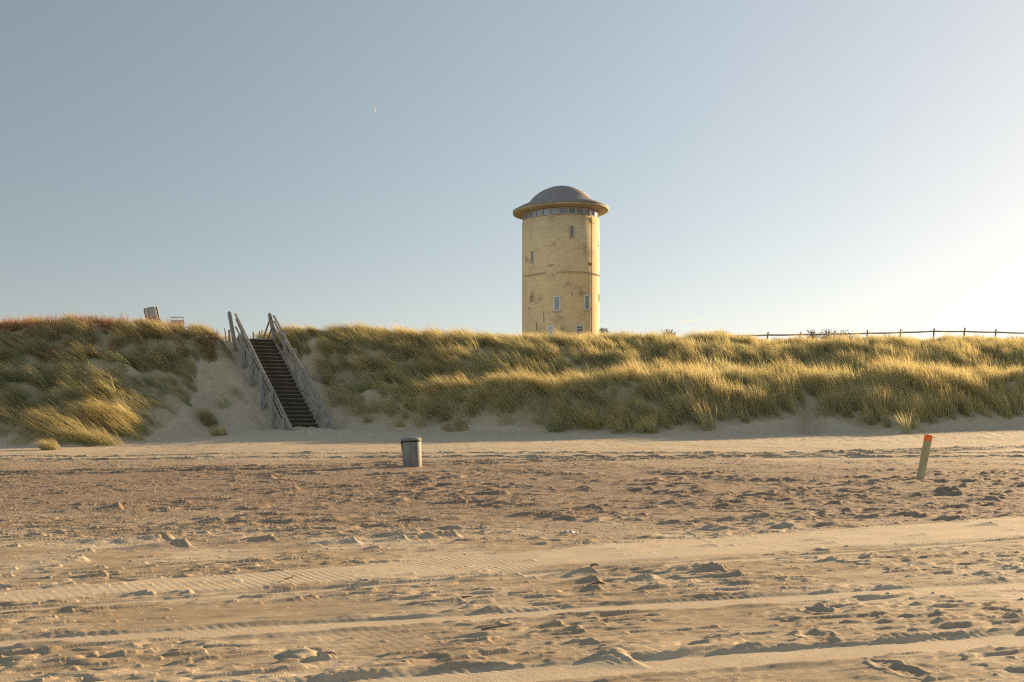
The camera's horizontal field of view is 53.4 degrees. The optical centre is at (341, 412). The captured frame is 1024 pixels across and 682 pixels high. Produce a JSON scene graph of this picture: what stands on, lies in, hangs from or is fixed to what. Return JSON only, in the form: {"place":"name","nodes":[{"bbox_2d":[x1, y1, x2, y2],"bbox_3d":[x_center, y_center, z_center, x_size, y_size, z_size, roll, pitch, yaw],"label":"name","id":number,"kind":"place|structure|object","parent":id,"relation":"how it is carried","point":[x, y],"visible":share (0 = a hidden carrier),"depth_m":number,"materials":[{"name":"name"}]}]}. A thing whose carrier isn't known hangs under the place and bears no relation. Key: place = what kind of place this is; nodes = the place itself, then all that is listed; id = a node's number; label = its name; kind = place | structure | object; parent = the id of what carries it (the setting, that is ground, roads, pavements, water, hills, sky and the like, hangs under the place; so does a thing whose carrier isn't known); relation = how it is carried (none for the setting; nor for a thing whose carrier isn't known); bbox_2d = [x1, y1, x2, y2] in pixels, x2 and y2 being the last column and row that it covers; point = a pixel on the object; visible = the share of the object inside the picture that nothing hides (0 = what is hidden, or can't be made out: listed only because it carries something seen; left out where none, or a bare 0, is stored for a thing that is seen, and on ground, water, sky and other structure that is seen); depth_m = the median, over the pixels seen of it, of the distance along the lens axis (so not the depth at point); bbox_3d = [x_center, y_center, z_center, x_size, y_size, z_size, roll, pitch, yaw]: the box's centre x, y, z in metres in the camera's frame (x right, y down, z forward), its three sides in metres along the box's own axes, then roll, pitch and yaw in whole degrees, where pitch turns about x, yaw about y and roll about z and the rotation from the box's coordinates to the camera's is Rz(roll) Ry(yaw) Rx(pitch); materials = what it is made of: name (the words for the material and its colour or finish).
{"place":"outdoors","nodes":[
{"label":"outdoors","id":0,"kind":"place"},
{"bbox_2d":[0,323,1023,681],"bbox_3d":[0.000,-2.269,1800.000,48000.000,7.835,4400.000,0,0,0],"label":"beach","id":1,"kind":"structure","parent":0,"point":[378,613],"depth_m":11.83,"materials":[{"name":"beige sand"}]},
{"bbox_2d":[6,432,33,445],"bbox_3d":[-13.797,1.123,42.633,1.271,0.594,1.154,0,0,0],"label":"grass tuft","id":2,"kind":"object","parent":1,"relation":"on","point":[21,441],"visible":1,"depth_m":42.63,"materials":[{"name":"green plant"}]},
{"bbox_2d":[30,437,60,449],"bbox_3d":[-11.934,1.200,39.682,1.311,0.608,1.187,0,0,25],"label":"grass tuft","id":3,"kind":"object","parent":1,"relation":"on","point":[48,445],"visible":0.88,"depth_m":39.60,"materials":[{"name":"plant"}]},
{"bbox_2d":[144,306,160,321],"bbox_3d":[-10.796,-5.266,57.075,0.840,1.637,0.142,-7,13,12],"label":"notice board","id":4,"kind":"object","parent":1,"relation":"on","point":[151,310],"visible":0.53,"depth_m":56.97,"materials":[{"name":"white"}]},
{"bbox_2d":[171,317,183,325],"bbox_3d":[-9.483,-5.043,57.814,0.768,1.030,0.476,0,0,0],"label":"bench","id":5,"kind":"object","parent":1,"relation":"on","point":[178,321],"visible":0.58,"depth_m":57.59,"materials":[{"name":"wood"}]},
{"bbox_2d":[193,405,218,428],"bbox_3d":[-6.831,0.156,49.337,1.520,1.433,1.363,0,0,0],"label":"grass tuft","id":6,"kind":"object","parent":1,"relation":"on","point":[208,419],"visible":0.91,"depth_m":49.29,"materials":[{"name":"green plant"}]},
{"bbox_2d":[206,422,227,435],"bbox_3d":[-5.859,0.740,46.101,1.150,0.734,1.149,0,0,25],"label":"grass tuft","id":7,"kind":"object","parent":1,"relation":"on","point":[215,432],"visible":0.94,"depth_m":46.00,"materials":[{"name":"green plant"}]},
{"bbox_2d":[228,330,230,341],"bbox_3d":[-6.429,-4.367,57.400,0.214,0.860,0.170,0,0,0],"label":"fence post","id":8,"kind":"object","parent":1,"relation":"on","point":[229,335],"visible":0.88,"depth_m":57.34,"materials":[{"name":"grey wood"}]},
{"bbox_2d":[227,311,336,430],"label":"wooden staircase","id":9,"kind":"structure","parent":1,"relation":"on","point":[276,376],"depth_m":52.96,"materials":[{"name":"grey wood"}]},
{"bbox_2d":[401,437,421,466],"bbox_3d":[2.021,1.135,28.596,0.600,0.885,0.596,-3,0,0],"label":"litter bin","id":10,"kind":"object","parent":1,"relation":"on","point":[411,450],"visible":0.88,"depth_m":28.36,"materials":[{"name":"metal"}]},
{"bbox_2d":[440,419,467,431],"bbox_3d":[5.393,0.549,47.961,1.466,0.767,1.326,0,0,0],"label":"grass tuft","id":11,"kind":"object","parent":1,"relation":"on","point":[457,427],"visible":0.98,"depth_m":47.95,"materials":[{"name":"green plant"}]},
{"bbox_2d":[481,622,514,629],"bbox_3d":[1.154,1.559,7.285,0.266,0.053,0.014,0,0,-11],"label":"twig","id":12,"kind":"object","parent":1,"relation":"on","point":[495,626],"visible":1,"depth_m":7.28,"materials":[{"name":"wood"}]},
{"bbox_2d":[0,311,1023,445],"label":"grass","id":13,"kind":"structure","parent":1,"relation":"on","point":[899,364],"depth_m":51.93,"materials":[{"name":"plant"}]},
{"bbox_2d":[0,312,1023,368],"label":"scrub","id":14,"kind":"object","parent":1,"relation":"on","point":[105,324],"visible":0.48,"depth_m":53.93,"materials":[{"name":"plant"}]},
{"bbox_2d":[0,451,1023,601],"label":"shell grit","id":15,"kind":"object","parent":1,"relation":"on","point":[653,520],"visible":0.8,"depth_m":17.92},
{"bbox_2d":[513,186,608,337],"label":"water tower","id":16,"kind":"structure","parent":1,"relation":"on","point":[560,257],"depth_m":125.28,"materials":[{"name":"brick"}]},
{"bbox_2d":[525,212,529,219],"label":"window","id":17,"kind":"structure","parent":16,"relation":"in","point":[527,215],"depth_m":128.19,"materials":[{"name":"grey glass"}]},
{"bbox_2d":[530,210,534,217],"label":"window","id":18,"kind":"structure","parent":16,"relation":"in","point":[532,213],"depth_m":127.13,"materials":[{"name":"grey glass"}]},
{"bbox_2d":[535,209,541,216],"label":"window","id":19,"kind":"structure","parent":16,"relation":"in","point":[538,213],"depth_m":126.32,"materials":[{"name":"grey glass"}]},
{"bbox_2d":[542,208,550,215],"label":"window","id":20,"kind":"structure","parent":16,"relation":"in","point":[547,211],"depth_m":125.58,"materials":[{"name":"grey glass"}]},
{"bbox_2d":[547,325,553,335],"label":"window","id":21,"kind":"structure","parent":16,"relation":"in","point":[549,328],"depth_m":125.09,"materials":[{"name":"paint"}]},
{"bbox_2d":[551,207,558,214],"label":"window","id":22,"kind":"structure","parent":16,"relation":"in","point":[554,211],"depth_m":125.06,"materials":[{"name":"grey glass"}]},
{"bbox_2d":[553,296,560,311],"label":"window","id":23,"kind":"structure","parent":16,"relation":"in","point":[556,299],"depth_m":124.79,"materials":[{"name":"paint"}]},
{"bbox_2d":[559,207,567,213],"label":"window","id":24,"kind":"structure","parent":16,"relation":"in","point":[562,210],"depth_m":124.82,"materials":[{"name":"grey glass"}]},
{"bbox_2d":[568,207,575,213],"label":"window","id":25,"kind":"structure","parent":16,"relation":"in","point":[571,210],"depth_m":124.79,"materials":[{"name":"grey glass"}]},
{"bbox_2d":[569,225,574,237],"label":"window","id":26,"kind":"structure","parent":16,"relation":"in","point":[571,227],"depth_m":124.58,"materials":[{"name":"grey glass"}]},
{"bbox_2d":[575,325,583,335],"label":"window","id":27,"kind":"structure","parent":16,"relation":"in","point":[577,327],"depth_m":124.74,"materials":[{"name":"paint"}]},
{"bbox_2d":[576,207,583,214],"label":"window","id":28,"kind":"structure","parent":16,"relation":"in","point":[580,211],"depth_m":125.00,"materials":[{"name":"grey glass"}]},
{"bbox_2d":[584,208,589,215],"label":"window","id":29,"kind":"structure","parent":16,"relation":"in","point":[586,211],"depth_m":125.46,"materials":[{"name":"grey glass"}]},
{"bbox_2d":[584,295,589,310],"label":"window","id":30,"kind":"structure","parent":16,"relation":"in","point":[586,297],"depth_m":125.15,"materials":[{"name":"paint"}]},
{"bbox_2d":[590,209,594,216],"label":"window","id":31,"kind":"structure","parent":16,"relation":"in","point":[592,212],"depth_m":126.17,"materials":[{"name":"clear glass"}]},
{"bbox_2d":[559,529,578,534],"bbox_3d":[2.962,1.557,12.962,0.262,0.086,0.139,0,0,0],"label":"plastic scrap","id":32,"kind":"object","parent":1,"relation":"on","point":[566,531],"visible":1,"depth_m":12.94,"materials":[{"name":"white plastic"}]},
{"bbox_2d":[592,581,604,584],"bbox_3d":[2.334,1.554,9.041,0.118,0.060,0.044,0,0,22],"label":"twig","id":33,"kind":"object","parent":1,"relation":"on","point":[598,582],"visible":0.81,"depth_m":9.03,"materials":[{"name":"brown wood"}]},
{"bbox_2d":[598,328,608,335],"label":"shrub","id":34,"kind":"object","parent":1,"relation":"on","point":[602,330],"visible":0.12,"depth_m":73.94,"materials":[{"name":"green plant"}]},
{"bbox_2d":[656,329,678,335],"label":"shrub","id":35,"kind":"object","parent":1,"relation":"on","point":[668,332],"visible":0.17,"depth_m":70.77,"materials":[{"name":"green plant"}]},
{"bbox_2d":[806,330,816,339],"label":"shrub","id":36,"kind":"object","parent":1,"relation":"on","point":[812,332],"visible":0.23,"depth_m":78.91,"materials":[{"name":"green plant"}]},
{"bbox_2d":[807,328,837,338],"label":"shrub","id":37,"kind":"object","parent":1,"relation":"on","point":[822,337],"visible":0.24,"depth_m":77.75,"materials":[{"name":"green plant"}]},
{"bbox_2d":[836,330,857,339],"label":"shrub","id":38,"kind":"object","parent":1,"relation":"on","point":[848,335],"visible":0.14,"depth_m":78.89,"materials":[{"name":"green plant"}]},
{"bbox_2d":[734,327,1023,338],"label":"rail fence","id":39,"kind":"object","parent":1,"relation":"on","point":[867,332],"visible":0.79,"depth_m":75.02,"materials":[{"name":"brown wood"}]},
{"bbox_2d":[916,434,932,478],"bbox_3d":[13.982,1.205,23.920,0.474,1.380,0.153,0,0,-11],"label":"marker post","id":40,"kind":"object","parent":1,"relation":"on","point":[925,451],"visible":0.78,"depth_m":23.88,"materials":[{"name":"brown wood"}]},
{"bbox_2d":[0,0,1023,340],"label":"sky","id":41,"kind":"structure","parent":0,"point":[759,167],"materials":[{"name":"blue"}]}
]}

